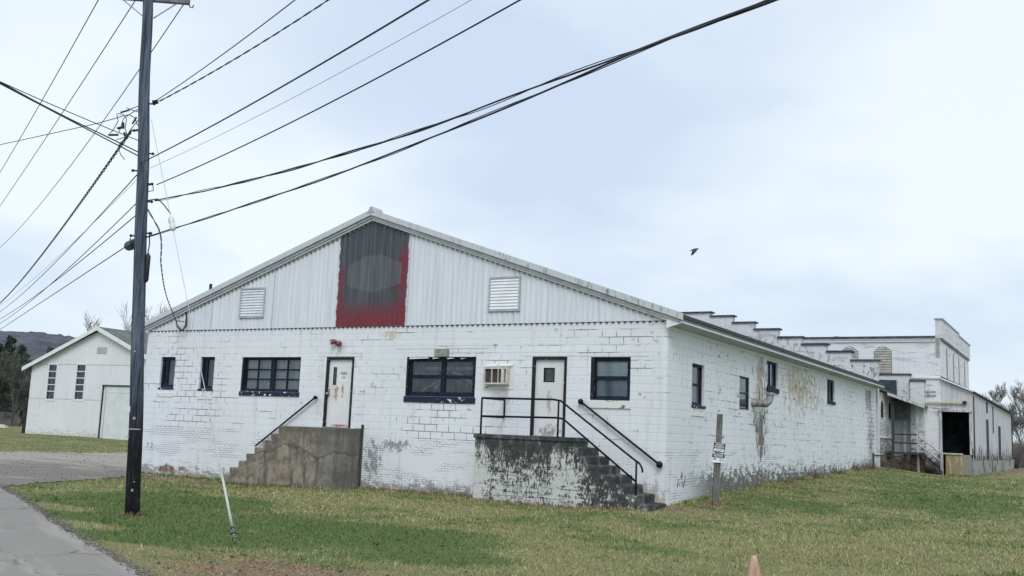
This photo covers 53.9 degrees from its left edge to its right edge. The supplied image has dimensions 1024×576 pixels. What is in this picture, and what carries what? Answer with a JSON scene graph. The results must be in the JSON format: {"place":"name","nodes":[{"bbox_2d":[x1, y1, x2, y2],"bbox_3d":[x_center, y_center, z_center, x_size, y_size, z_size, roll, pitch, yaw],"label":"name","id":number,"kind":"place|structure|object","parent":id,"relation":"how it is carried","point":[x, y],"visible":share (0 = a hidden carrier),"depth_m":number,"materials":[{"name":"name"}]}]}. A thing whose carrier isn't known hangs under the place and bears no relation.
{"place":"outdoors","nodes":[
{"label":"outdoors","id":0,"kind":"place"},
{"bbox_2d":[0,343,3,364],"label":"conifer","id":1,"kind":"object","parent":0,"point":[1,346],"visible":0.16,"depth_m":131.23,"materials":[{"name":"green plant"}]},
{"bbox_2d":[0,351,13,396],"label":"tree","id":2,"kind":"object","parent":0,"point":[3,381],"visible":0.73,"depth_m":109.54,"materials":[{"name":"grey plant"}]},
{"bbox_2d":[1,361,31,425],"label":"bare tree","id":3,"kind":"object","parent":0,"point":[8,397],"visible":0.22,"depth_m":109.94,"materials":[{"name":"brown plant"}]},
{"bbox_2d":[18,370,30,412],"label":"bare tree","id":4,"kind":"object","parent":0,"point":[23,398],"visible":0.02,"depth_m":116.25,"materials":[{"name":"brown plant"}]},
{"bbox_2d":[0,331,75,360],"bbox_3d":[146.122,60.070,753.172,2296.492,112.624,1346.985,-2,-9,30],"label":"hills","id":5,"kind":"structure","parent":0,"point":[37,344],"depth_m":1033.34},
{"bbox_2d":[0,486,138,575],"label":"road","id":6,"kind":"structure","parent":0,"point":[33,543],"depth_m":13.17,"materials":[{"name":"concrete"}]},
{"bbox_2d":[0,453,158,575],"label":"gravel","id":7,"kind":"structure","parent":0,"point":[108,552],"depth_m":15.73,"materials":[{"name":"grey gravel"}]},
{"bbox_2d":[0,451,162,485],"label":"driveway","id":8,"kind":"structure","parent":0,"point":[42,468],"depth_m":35.71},
{"bbox_2d":[0,419,1023,575],"bbox_3d":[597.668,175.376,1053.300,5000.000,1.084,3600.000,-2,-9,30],"label":"ground","id":9,"kind":"structure","parent":0,"point":[11,430],"depth_m":18.70,"materials":[{"name":"green plant"}]},
{"bbox_2d":[0,410,19,425],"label":"wall","id":10,"kind":"structure","parent":9,"relation":"on","point":[5,417],"depth_m":111.64,"materials":[{"name":"grey concrete"}]},
{"bbox_2d":[0,359,20,409],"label":"bare tree","id":11,"kind":"object","parent":9,"relation":"on","point":[6,401],"visible":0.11,"depth_m":112.33,"materials":[{"name":"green plant"}]},
{"bbox_2d":[0,334,26,414],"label":"conifer","id":12,"kind":"object","parent":9,"relation":"on","point":[10,346],"visible":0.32,"depth_m":129.05,"materials":[{"name":"green plant"}]},
{"bbox_2d":[2,351,30,426],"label":"conifer","id":13,"kind":"object","parent":9,"relation":"on","point":[20,386],"visible":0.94,"depth_m":106.48,"materials":[{"name":"green plant"}]},
{"bbox_2d":[2,344,30,415],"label":"conifer","id":14,"kind":"object","parent":9,"relation":"on","point":[22,349],"visible":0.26,"depth_m":126.80,"materials":[{"name":"green plant"}]},
{"bbox_2d":[21,412,26,432],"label":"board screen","id":15,"kind":"object","parent":9,"relation":"on","point":[24,416],"visible":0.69,"depth_m":75.79,"materials":[{"name":"grey wood"}]},
{"bbox_2d":[22,326,147,439],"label":"barn","id":16,"kind":"structure","parent":9,"relation":"on","point":[80,386],"depth_m":73.27,"materials":[{"name":"white paint"}]},
{"bbox_2d":[45,364,57,400],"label":"window","id":17,"kind":"structure","parent":16,"relation":"in","point":[54,371],"depth_m":74.86,"materials":[{"name":"white paint"}]},
{"bbox_2d":[73,364,86,400],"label":"window","id":18,"kind":"structure","parent":16,"relation":"in","point":[81,389],"depth_m":73.65,"materials":[{"name":"white paint"}]},
{"bbox_2d":[98,385,129,439],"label":"sliding door","id":19,"kind":"structure","parent":16,"relation":"in","point":[115,425],"depth_m":71.49,"materials":[{"name":"paint"}]},
{"bbox_2d":[84,310,101,330],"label":"bare tree","id":20,"kind":"object","parent":9,"relation":"on","point":[88,324],"visible":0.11,"depth_m":115.81,"materials":[{"name":"grey plant"}]},
{"bbox_2d":[117,301,153,332],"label":"bare tree","id":21,"kind":"object","parent":9,"relation":"on","point":[125,326],"visible":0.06,"depth_m":121.20,"materials":[{"name":"grey plant"}]},
{"bbox_2d":[126,300,169,332],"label":"bare tree","id":22,"kind":"object","parent":9,"relation":"on","point":[164,308],"visible":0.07,"depth_m":121.29,"materials":[{"name":"grey plant"}]},
{"bbox_2d":[108,0,193,516],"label":"utility pole","id":23,"kind":"object","parent":9,"relation":"on","point":[141,270],"visible":0.98,"depth_m":19.19,"materials":[{"name":"brown wood"}]},
{"bbox_2d":[1,229,86,304],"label":"overhead wire","id":24,"kind":"object","parent":23,"relation":"attached to","point":[49,264],"visible":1,"depth_m":28.28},
{"bbox_2d":[0,0,98,171],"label":"overhead wire","id":25,"kind":"object","parent":23,"relation":"attached to","point":[54,78],"visible":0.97,"depth_m":24.87,"materials":[{"name":"black rubber"}]},
{"bbox_2d":[0,247,123,329],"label":"overhead wire","id":26,"kind":"object","parent":23,"relation":"attached to","point":[69,283],"visible":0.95,"depth_m":26.60,"materials":[{"name":"black rubber"}]},
{"bbox_2d":[124,238,133,250],"bbox_3d":[-7.506,-0.881,19.912,0.190,0.295,0.708,7,-9,-31],"label":"splice case","id":27,"kind":"object","parent":26,"relation":"hanging from","point":[129,245],"visible":0.62,"depth_m":19.75,"materials":[{"name":"black plastic"}]},
{"bbox_2d":[0,129,131,302],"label":"overhead wire","id":28,"kind":"object","parent":23,"relation":"attached to","point":[90,188],"visible":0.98,"depth_m":26.57,"materials":[{"name":"black rubber"}]},
{"bbox_2d":[0,1,134,205],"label":"overhead wire","id":29,"kind":"object","parent":23,"relation":"attached to","point":[74,94],"visible":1,"depth_m":25.63,"materials":[{"name":"black metal"}]},
{"bbox_2d":[0,216,134,318],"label":"overhead wire","id":30,"kind":"object","parent":23,"relation":"attached to","point":[78,262],"visible":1,"depth_m":24.63,"materials":[{"name":"black rubber"}]},
{"bbox_2d":[0,203,135,323],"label":"overhead wire","id":31,"kind":"object","parent":23,"relation":"attached to","point":[81,256],"visible":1,"depth_m":24.50,"materials":[{"name":"black rubber"}]},
{"bbox_2d":[0,174,136,311],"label":"overhead wire","id":32,"kind":"object","parent":23,"relation":"attached to","point":[80,236],"visible":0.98,"depth_m":25.37,"materials":[{"name":"black rubber"}]},
{"bbox_2d":[0,82,137,155],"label":"overhead wire","id":33,"kind":"object","parent":23,"relation":"attached to","point":[40,104],"visible":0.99,"depth_m":17.97,"materials":[{"name":"black metal"}]},
{"bbox_2d":[0,81,137,140],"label":"overhead wire","id":34,"kind":"object","parent":23,"relation":"attached to","point":[66,110],"visible":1,"depth_m":17.72,"materials":[{"name":"black rubber"}]},
{"bbox_2d":[0,114,137,144],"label":"overhead wire","id":35,"kind":"object","parent":23,"relation":"attached to","point":[71,129],"visible":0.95,"depth_m":21.95,"materials":[{"name":"black rubber"}]},
{"bbox_2d":[2,4,183,245],"bbox_3d":[-18.313,-3.390,38.753,0.017,0.910,44.310,7,-9,-31],"label":"overhead wire","id":36,"kind":"object","parent":23,"relation":"attached to","point":[102,121],"visible":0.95,"depth_m":26.78,"materials":[{"name":"black rubber"}]},
{"bbox_2d":[148,209,177,321],"bbox_3d":[-8.987,-0.018,26.519,0.276,1.157,15.034,5,-8,-15],"label":"overhead wire","id":37,"kind":"object","parent":23,"relation":"attached to","point":[161,261],"visible":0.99,"depth_m":21.39,"materials":[{"name":"black rubber"}]},
{"bbox_2d":[151,120,236,540],"bbox_3d":[-5.535,0.296,17.185,0.105,7.657,5.108,9,-11,-40],"label":"guy wire","id":38,"kind":"object","parent":23,"relation":"attached to","point":[171,221],"visible":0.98,"depth_m":15.78,"materials":[{"name":"metal"}]},
{"bbox_2d":[154,0,294,101],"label":"overhead wire","id":39,"kind":"object","parent":23,"relation":"attached to","point":[228,49],"visible":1,"depth_m":16.11,"materials":[{"name":"black metal"}]},
{"bbox_2d":[159,0,328,100],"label":"overhead wire","id":40,"kind":"object","parent":23,"relation":"attached to","point":[298,19],"visible":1,"depth_m":17.69,"materials":[{"name":"black rubber"}]},
{"bbox_2d":[140,0,429,162],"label":"overhead wire","id":41,"kind":"object","parent":23,"relation":"attached to","point":[382,27],"visible":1,"depth_m":12.66,"materials":[{"name":"black metal"}]},
{"bbox_2d":[146,0,470,169],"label":"overhead wire","id":42,"kind":"object","parent":23,"relation":"attached to","point":[319,83],"visible":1,"depth_m":14.50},
{"bbox_2d":[156,0,520,184],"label":"overhead wire","id":43,"kind":"object","parent":23,"relation":"attached to","point":[506,7],"visible":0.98,"depth_m":13.75,"materials":[{"name":"black rubber"}]},
{"bbox_2d":[145,0,777,237],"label":"overhead wire","id":44,"kind":"object","parent":23,"relation":"attached to","point":[756,6],"visible":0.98,"depth_m":10.95,"materials":[{"name":"black rubber"}]},
{"bbox_2d":[154,0,770,200],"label":"overhead wire","id":45,"kind":"object","parent":23,"relation":"attached to","point":[412,132],"visible":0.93,"depth_m":12.64,"materials":[{"name":"black metal"}]},
{"bbox_2d":[221,426,360,489],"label":"concrete steps","id":46,"kind":"structure","parent":9,"relation":"on","point":[295,456],"depth_m":28.95,"materials":[{"name":"grey concrete"}]},
{"bbox_2d":[141,206,884,506],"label":"warehouse","id":47,"kind":"structure","parent":9,"relation":"on","point":[422,324],"depth_m":29.34,"materials":[{"name":"paint"}]},
{"bbox_2d":[158,357,175,389],"bbox_3d":[-11.487,2.877,33.924,0.740,1.090,0.349,-2,-9,30],"label":"window","id":48,"kind":"structure","parent":47,"relation":"in","point":[167,382],"depth_m":33.97,"materials":[{"name":"black glass"}]},
{"bbox_2d":[197,357,214,390],"bbox_3d":[-9.886,2.818,33.009,0.690,1.100,0.349,-2,-9,30],"label":"window","id":49,"kind":"structure","parent":47,"relation":"in","point":[208,362],"depth_m":33.05,"materials":[{"name":"black glass"}]},
{"bbox_2d":[239,357,300,396],"bbox_3d":[-7.513,2.783,31.587,2.500,1.220,0.269,-2,-9,30],"label":"window","id":50,"kind":"structure","parent":47,"relation":"in","point":[274,376],"depth_m":31.61,"materials":[{"name":"blue paint"}]},
{"bbox_2d":[255,396,317,446],"bbox_3d":[-6.921,4.085,30.823,2.344,1.623,0.146,-2,-9,30],"label":"wall handrail","id":51,"kind":"object","parent":47,"relation":"attached to","point":[295,413],"depth_m":30.74,"materials":[{"name":"black metal"}]},
{"bbox_2d":[329,339,341,346],"bbox_3d":[-5.274,1.645,30.215,0.470,0.240,0.251,-2,-9,30],"label":"wall light","id":52,"kind":"object","parent":47,"relation":"attached to","point":[335,342],"visible":1,"depth_m":30.19,"materials":[{"name":"red metal"}]},
{"bbox_2d":[324,360,351,427],"bbox_3d":[-5.166,3.148,30.078,0.905,2.021,0.191,-2,-9,30],"label":"door","id":53,"kind":"structure","parent":47,"relation":"in","point":[338,395],"depth_m":30.11,"materials":[{"name":"paint"}]},
{"bbox_2d":[340,371,347,381],"bbox_3d":[-5.027,2.643,30.110,0.290,0.310,0.006,-2,-9,30],"label":"posted notice","id":54,"kind":"object","parent":53,"relation":"attached to","point":[343,376],"visible":1,"depth_m":30.11,"materials":[{"name":"grey paper"}]},
{"bbox_2d":[403,357,475,403],"bbox_3d":[-1.912,2.612,28.534,2.400,1.290,0.530,-2,-9,30],"label":"window","id":55,"kind":"structure","parent":47,"relation":"in","point":[442,396],"depth_m":28.43,"materials":[{"name":"blue paint"}]},
{"bbox_2d":[483,363,514,388],"bbox_3d":[-0.391,2.385,27.320,0.960,0.700,0.170,-2,-9,30],"label":"air conditioner","id":56,"kind":"object","parent":47,"relation":"attached to","point":[498,375],"visible":1,"depth_m":27.29,"materials":[{"name":"white metal"}]},
{"bbox_2d":[532,360,563,436],"bbox_3d":[0.984,2.903,26.592,0.880,2.021,0.150,-2,-9,30],"label":"door","id":57,"kind":"structure","parent":47,"relation":"in","point":[543,389],"depth_m":26.60,"materials":[{"name":"paint"}]},
{"bbox_2d":[588,357,630,408],"bbox_3d":[2.544,2.426,25.808,1.170,1.310,0.225,-2,-9,30],"label":"window","id":58,"kind":"structure","parent":47,"relation":"in","point":[610,376],"depth_m":25.85,"materials":[{"name":"blue paint"}]},
{"bbox_2d":[578,399,662,467],"bbox_3d":[2.697,3.633,25.334,2.346,1.650,0.174,-2,-9,30],"label":"wall handrail","id":59,"kind":"object","parent":47,"relation":"attached to","point":[659,464],"depth_m":25.23,"materials":[{"name":"black metal"}]},
{"bbox_2d":[691,363,705,408],"bbox_3d":[4.881,2.629,27.000,0.329,1.170,1.030,-2,-9,30],"label":"window","id":60,"kind":"structure","parent":47,"relation":"in","point":[694,405],"depth_m":27.32,"materials":[{"name":"blue paint"}]},
{"bbox_2d":[739,376,748,409],"bbox_3d":[6.956,3.189,30.556,0.149,0.990,1.000,-2,-9,30],"label":"window","id":61,"kind":"structure","parent":47,"relation":"in","point":[742,393],"depth_m":30.85,"materials":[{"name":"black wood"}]},
{"bbox_2d":[751,392,774,406],"bbox_3d":[7.843,3.500,31.585,0.479,0.501,1.366,-2,-9,30],"label":"exhaust duct","id":62,"kind":"object","parent":47,"relation":"attached to","point":[767,401],"visible":1,"depth_m":31.19,"materials":[{"name":"metal"}]},
{"bbox_2d":[766,361,779,393],"bbox_3d":[8.474,2.951,33.324,0.379,1.020,1.400,-2,-9,30],"label":"window","id":63,"kind":"structure","parent":47,"relation":"in","point":[769,388],"depth_m":33.47,"materials":[{"name":"blue paint"}]},
{"bbox_2d":[827,379,835,404],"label":"window","id":64,"kind":"structure","parent":47,"relation":"in","point":[829,401],"depth_m":40.84,"materials":[{"name":"blue paint"}]},
{"bbox_2d":[865,389,870,410],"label":"blocked window","id":65,"kind":"structure","parent":47,"relation":"in","point":[868,406],"depth_m":47.55,"materials":[{"name":"white wood"}]},
{"bbox_2d":[51,473,1022,575],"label":"leaves","id":66,"kind":"object","parent":9,"relation":"on","point":[235,563],"visible":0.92,"depth_m":13.57,"materials":[{"name":"brown plant"}]},
{"bbox_2d":[473,434,665,511],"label":"painted steps","id":67,"kind":"structure","parent":9,"relation":"on","point":[561,471],"depth_m":24.97,"materials":[{"name":"concrete"}]},
{"bbox_2d":[480,397,643,495],"bbox_3d":[1.401,4.049,25.415,4.572,2.456,1.122,-2,-9,30],"label":"stair railing","id":68,"kind":"object","parent":67,"relation":"on","point":[575,429],"visible":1,"depth_m":25.02,"materials":[{"name":"black metal"}]},
{"bbox_2d":[712,414,722,503],"bbox_3d":[5.208,4.391,25.556,0.276,2.380,0.180,2,-8,0],"label":"sign post","id":69,"kind":"object","parent":9,"relation":"on","point":[716,482],"visible":0.81,"depth_m":25.44,"materials":[{"name":"grey wood"}]},
{"bbox_2d":[712,453,724,462],"bbox_3d":[5.210,4.300,25.450,0.333,0.246,0.006,2,-8,0],"label":"warning sign","id":70,"kind":"object","parent":69,"relation":"attached to","point":[718,458],"visible":1,"depth_m":25.45,"materials":[{"name":"grey metal"}]},
{"bbox_2d":[713,442,725,452],"bbox_3d":[5.242,4.039,25.489,0.333,0.280,0.009,2,-8,0],"label":"warning sign","id":71,"kind":"object","parent":69,"relation":"attached to","point":[719,447],"visible":1,"depth_m":25.49,"materials":[{"name":"white metal"}]},
{"bbox_2d":[747,555,760,575],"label":"traffic cone","id":72,"kind":"object","parent":9,"relation":"on","point":[753,569],"visible":1,"depth_m":9.25,"materials":[{"name":"plastic"}]},
{"bbox_2d":[777,476,798,482],"bbox_3d":[9.009,6.368,33.446,1.058,0.400,0.739,-2,-9,30],"label":"dead bush","id":73,"kind":"object","parent":9,"relation":"on","point":[787,480],"visible":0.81,"depth_m":33.30,"materials":[{"name":"brown plant"}]},
{"bbox_2d":[681,311,896,466],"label":"brick gable building","id":74,"kind":"structure","parent":9,"relation":"on","point":[845,360],"depth_m":51.23,"materials":[{"name":"white brick"}]},
{"bbox_2d":[880,400,883,418],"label":"window","id":75,"kind":"structure","parent":74,"relation":"in","point":[881,404],"depth_m":50.33,"materials":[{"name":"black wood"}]},
{"bbox_2d":[888,402,890,419],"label":"window","id":76,"kind":"structure","parent":74,"relation":"in","point":[889,407],"depth_m":52.22,"materials":[{"name":"black wood"}]},
{"bbox_2d":[808,466,822,478],"bbox_3d":[11.129,6.758,36.964,0.747,0.489,0.832,4,-8,-13],"label":"dead bush","id":77,"kind":"object","parent":9,"relation":"on","point":[816,474],"visible":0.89,"depth_m":36.86,"materials":[{"name":"brown plant"}]},
{"bbox_2d":[832,465,849,474],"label":"dead bush","id":78,"kind":"object","parent":9,"relation":"on","point":[842,469],"visible":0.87,"depth_m":40.37,"materials":[{"name":"brown plant"}]},
{"bbox_2d":[852,461,868,471],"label":"dead bush","id":79,"kind":"object","parent":9,"relation":"on","point":[859,467],"visible":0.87,"depth_m":43.79,"materials":[{"name":"brown plant"}]},
{"bbox_2d":[862,459,880,469],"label":"dead bush","id":80,"kind":"object","parent":9,"relation":"on","point":[870,464],"visible":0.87,"depth_m":45.59,"materials":[{"name":"brown plant"}]},
{"bbox_2d":[804,318,970,473],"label":"brick mill","id":81,"kind":"object","parent":9,"relation":"on","point":[914,368],"visible":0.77,"depth_m":53.13,"materials":[{"name":"white brick"}]},
{"bbox_2d":[946,347,947,378],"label":"window","id":82,"kind":"structure","parent":81,"relation":"in","point":[946,347],"depth_m":54.81,"materials":[{"name":"grey glass"}]},
{"bbox_2d":[952,352,954,381],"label":"window","id":83,"kind":"structure","parent":81,"relation":"in","point":[953,362],"depth_m":57.40,"materials":[{"name":"white paint"}]},
{"bbox_2d":[958,356,959,383],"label":"window","id":84,"kind":"structure","parent":81,"relation":"in","point":[958,356],"depth_m":59.70,"materials":[{"name":"white paint"}]},
{"bbox_2d":[964,360,965,386],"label":"window","id":85,"kind":"structure","parent":81,"relation":"in","point":[964,360],"depth_m":62.46,"materials":[{"name":"grey glass"}]},
{"bbox_2d":[872,453,904,470],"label":"pipe barrier","id":86,"kind":"object","parent":9,"relation":"on","point":[873,460],"visible":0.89,"depth_m":47.42,"materials":[{"name":"grey metal"}]},
{"bbox_2d":[880,454,898,468],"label":"dead bush","id":87,"kind":"object","parent":9,"relation":"on","point":[887,463],"visible":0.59,"depth_m":49.76,"materials":[{"name":"brown plant"}]},
{"bbox_2d":[891,455,925,471],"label":"dead bush","id":88,"kind":"object","parent":9,"relation":"on","point":[901,465],"visible":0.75,"depth_m":50.83,"materials":[{"name":"brown plant"}]},
{"bbox_2d":[887,392,944,474],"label":"porch","id":89,"kind":"object","parent":9,"relation":"on","point":[900,410],"visible":0.91,"depth_m":51.15,"materials":[{"name":"white wood"}]},
{"bbox_2d":[922,462,938,473],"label":"dead bush","id":90,"kind":"object","parent":9,"relation":"on","point":[929,470],"visible":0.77,"depth_m":51.75,"materials":[{"name":"brown plant"}]},
{"bbox_2d":[936,453,971,475],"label":"loading dock","id":91,"kind":"object","parent":9,"relation":"on","point":[959,464],"visible":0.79,"depth_m":50.56,"materials":[{"name":"beige concrete"}]},
{"bbox_2d":[933,376,1014,475],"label":"loading shed","id":92,"kind":"structure","parent":9,"relation":"on","point":[977,427],"depth_m":52.95,"materials":[{"name":"white metal"}]},
{"bbox_2d":[925,401,966,403],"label":"beam bar","id":93,"kind":"object","parent":92,"relation":"attached to","point":[964,402],"visible":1,"depth_m":51.91,"materials":[{"name":"beige metal"}]},
{"bbox_2d":[986,419,988,458],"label":"side door","id":94,"kind":"structure","parent":92,"relation":"in","point":[987,421],"depth_m":55.44,"materials":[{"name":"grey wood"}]},
{"bbox_2d":[998,426,1001,458],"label":"side door","id":95,"kind":"structure","parent":92,"relation":"in","point":[999,428],"depth_m":59.44,"materials":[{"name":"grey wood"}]},
{"bbox_2d":[988,382,1018,429],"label":"bare tree","id":96,"kind":"object","parent":9,"relation":"on","point":[1003,392],"visible":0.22,"depth_m":89.19,"materials":[{"name":"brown plant"}]},
{"bbox_2d":[1006,378,1023,468],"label":"bare tree","id":97,"kind":"object","parent":9,"relation":"on","point":[1019,419],"visible":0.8,"depth_m":70.59,"materials":[{"name":"brown plant"}]},
{"bbox_2d":[1013,442,1023,468],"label":"dead bush","id":98,"kind":"object","parent":9,"relation":"on","point":[1016,457],"visible":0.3,"depth_m":73.16,"materials":[{"name":"brown plant"}]},
{"bbox_2d":[1013,433,1023,454],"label":"dead bush","id":99,"kind":"object","parent":9,"relation":"on","point":[1014,444],"visible":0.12,"depth_m":79.84,"materials":[{"name":"brown plant"}]},
{"bbox_2d":[0,0,1023,442],"label":"sky","id":100,"kind":"structure","parent":0,"point":[841,168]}
]}

